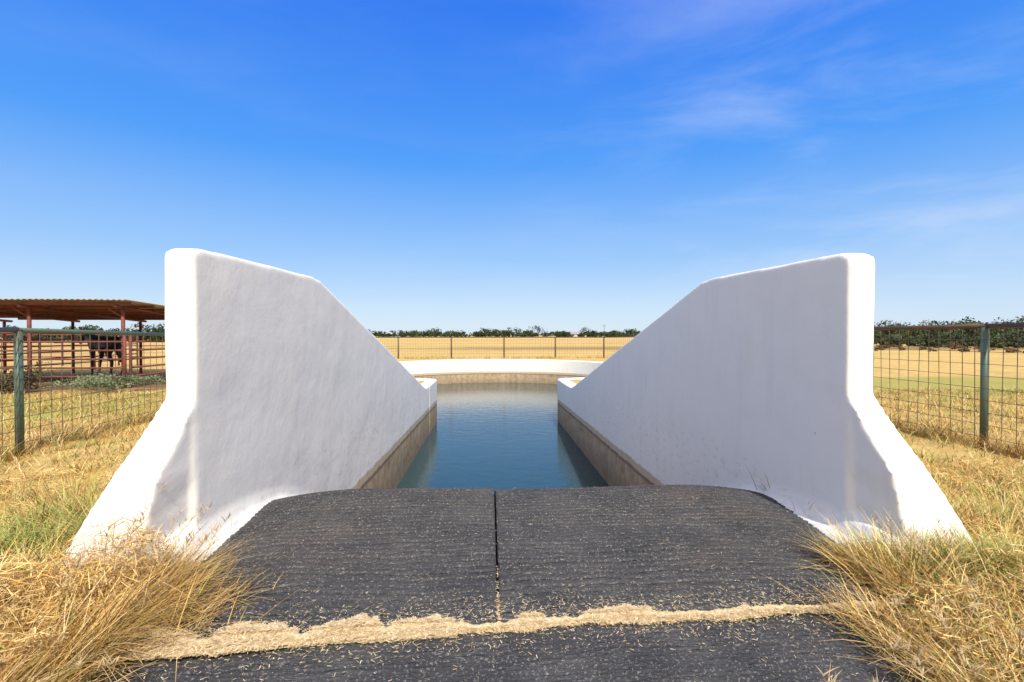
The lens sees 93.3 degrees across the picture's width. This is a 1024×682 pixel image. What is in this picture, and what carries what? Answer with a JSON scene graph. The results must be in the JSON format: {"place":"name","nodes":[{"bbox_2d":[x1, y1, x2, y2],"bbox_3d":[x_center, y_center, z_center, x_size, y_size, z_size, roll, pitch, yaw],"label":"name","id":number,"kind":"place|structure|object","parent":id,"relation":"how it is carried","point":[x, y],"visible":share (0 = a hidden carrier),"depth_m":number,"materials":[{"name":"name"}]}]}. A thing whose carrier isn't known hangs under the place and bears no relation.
{"place":"outdoors","nodes":[
{"label":"outdoors","id":0,"kind":"place"},
{"bbox_2d":[494,497,499,611],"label":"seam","id":1,"kind":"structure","parent":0,"point":[497,579],"depth_m":2.93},
{"bbox_2d":[119,488,496,638],"bbox_3d":[-1.018,1.495,3.614,1.782,0.635,3.334,0,1,-3],"label":"rubber mat","id":2,"kind":"object","parent":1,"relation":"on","point":[422,550],"visible":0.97,"depth_m":2.69,"materials":[{"name":"black rubber"}]},
{"bbox_2d":[494,484,908,622],"bbox_3d":[0.971,1.500,3.757,2.201,0.645,3.238,0,1,-3],"label":"rubber mat","id":3,"kind":"object","parent":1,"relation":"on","point":[541,571],"visible":0.94,"depth_m":2.78,"materials":[{"name":"black rubber"}]},
{"bbox_2d":[396,382,608,492],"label":"water","id":4,"kind":"structure","parent":0,"point":[502,435],"depth_m":12.66,"materials":[{"name":"blue liquid"}]},
{"bbox_2d":[0,335,1023,663],"bbox_3d":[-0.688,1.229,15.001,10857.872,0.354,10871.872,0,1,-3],"label":"ground","id":5,"kind":"structure","parent":0,"point":[884,363],"depth_m":17.02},
{"bbox_2d":[0,361,54,391],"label":"sage bush","id":6,"kind":"object","parent":5,"relation":"on","point":[7,382],"visible":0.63,"depth_m":12.78,"materials":[{"name":"green plant"}]},
{"bbox_2d":[0,333,126,387],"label":"corral panel","id":7,"kind":"object","parent":5,"relation":"on","point":[124,358],"visible":0.56,"depth_m":13.77,"materials":[{"name":"brown metal"}]},
{"bbox_2d":[0,334,138,372],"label":"corral panel","id":8,"kind":"object","parent":5,"relation":"on","point":[95,361],"visible":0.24,"depth_m":19.54,"materials":[{"name":"brown metal"}]},
{"bbox_2d":[0,298,164,387],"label":"livestock shed","id":9,"kind":"structure","parent":5,"relation":"on","point":[29,310],"depth_m":15.55,"materials":[{"name":"metal"}]},
{"bbox_2d":[0,334,164,365],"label":"corral panel","id":10,"kind":"object","parent":5,"relation":"on","point":[62,348],"visible":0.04,"depth_m":23.98,"materials":[{"name":"brown metal"}]},
{"bbox_2d":[79,329,120,374],"bbox_3d":[-15.676,0.384,18.398,2.651,1.774,0.592,0,1,22],"label":"black horse","id":11,"kind":"object","parent":5,"relation":"on","point":[96,346],"visible":0.58,"depth_m":18.07},
{"bbox_2d":[39,372,165,390],"bbox_3d":[-10.688,1.082,12.838,3.244,0.475,1.752,0,1,-3],"label":"sage bush","id":12,"kind":"object","parent":5,"relation":"on","point":[103,384],"visible":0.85,"depth_m":12.76,"materials":[{"name":"green plant"}]},
{"bbox_2d":[129,331,165,387],"bbox_3d":[-11.295,0.496,19.260,0.080,1.710,10.580,0,1,-3],"label":"corral panel","id":13,"kind":"object","parent":5,"relation":"on","point":[130,344],"visible":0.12,"depth_m":14.46,"materials":[{"name":"red metal"}]},
{"bbox_2d":[0,327,398,455],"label":"pipe fence","id":14,"kind":"object","parent":5,"relation":"on","point":[18,392],"visible":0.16,"depth_m":6.59,"materials":[{"name":"metal"}]},
{"bbox_2d":[62,248,429,578],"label":"concrete wing wall","id":15,"kind":"structure","parent":5,"relation":"on","point":[281,383],"depth_m":3.61,"materials":[{"name":"white paint"}]},
{"bbox_2d":[400,359,602,431],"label":"round pool wall","id":16,"kind":"structure","parent":5,"relation":"on","point":[562,374],"depth_m":28.64,"materials":[{"name":"white paint"}]},
{"bbox_2d":[399,337,604,357],"bbox_3d":[-0.626,0.456,31.560,13.447,1.473,0.198,0,1,-3],"label":"pipe fence","id":17,"kind":"object","parent":5,"relation":"on","point":[513,348],"visible":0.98,"depth_m":31.58,"materials":[{"name":"metal"}]},
{"bbox_2d":[0,451,1023,681],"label":"dry grass","id":18,"kind":"structure","parent":5,"relation":"on","point":[55,523],"depth_m":2.25,"materials":[{"name":"yellow plant"}]},
{"bbox_2d":[0,354,1023,508],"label":"pasture grass","id":19,"kind":"structure","parent":5,"relation":"on","point":[993,447],"depth_m":7.65,"materials":[{"name":"yellow plant"}]},
{"bbox_2d":[0,316,1023,352],"bbox_3d":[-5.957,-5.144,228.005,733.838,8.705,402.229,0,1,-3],"label":"distant trees","id":20,"kind":"object","parent":5,"relation":"on","point":[1010,336],"visible":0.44,"depth_m":83.26,"materials":[{"name":"green plant"}]},
{"bbox_2d":[47,328,1005,341],"bbox_3d":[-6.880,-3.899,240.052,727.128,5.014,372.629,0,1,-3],"label":"distant tree trunks","id":21,"kind":"object","parent":5,"relation":"on","point":[505,335],"visible":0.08,"depth_m":321.78,"materials":[{"name":"brown wood"}]},
{"bbox_2d":[38,606,1022,681],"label":"rubber mat","id":22,"kind":"object","parent":5,"relation":"on","point":[599,659],"visible":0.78,"depth_m":1.89,"materials":[{"name":"black rubber"}]},
{"bbox_2d":[9,487,928,681],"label":"straw litter","id":23,"kind":"object","parent":22,"relation":"on","point":[376,635],"visible":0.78,"depth_m":2.05,"materials":[{"name":"beige plant"}]},
{"bbox_2d":[567,253,971,553],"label":"concrete wing wall","id":24,"kind":"structure","parent":5,"relation":"on","point":[768,372],"depth_m":3.94,"materials":[{"name":"white paint"}]},
{"bbox_2d":[604,323,1023,448],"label":"wire fence","id":25,"kind":"object","parent":5,"relation":"on","point":[985,339],"visible":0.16,"depth_m":6.74,"materials":[{"name":"grey metal"}]},
{"bbox_2d":[0,0,1023,334],"label":"sky","id":26,"kind":"structure","parent":0,"point":[468,166],"materials":[{"name":"blue"}]}
]}

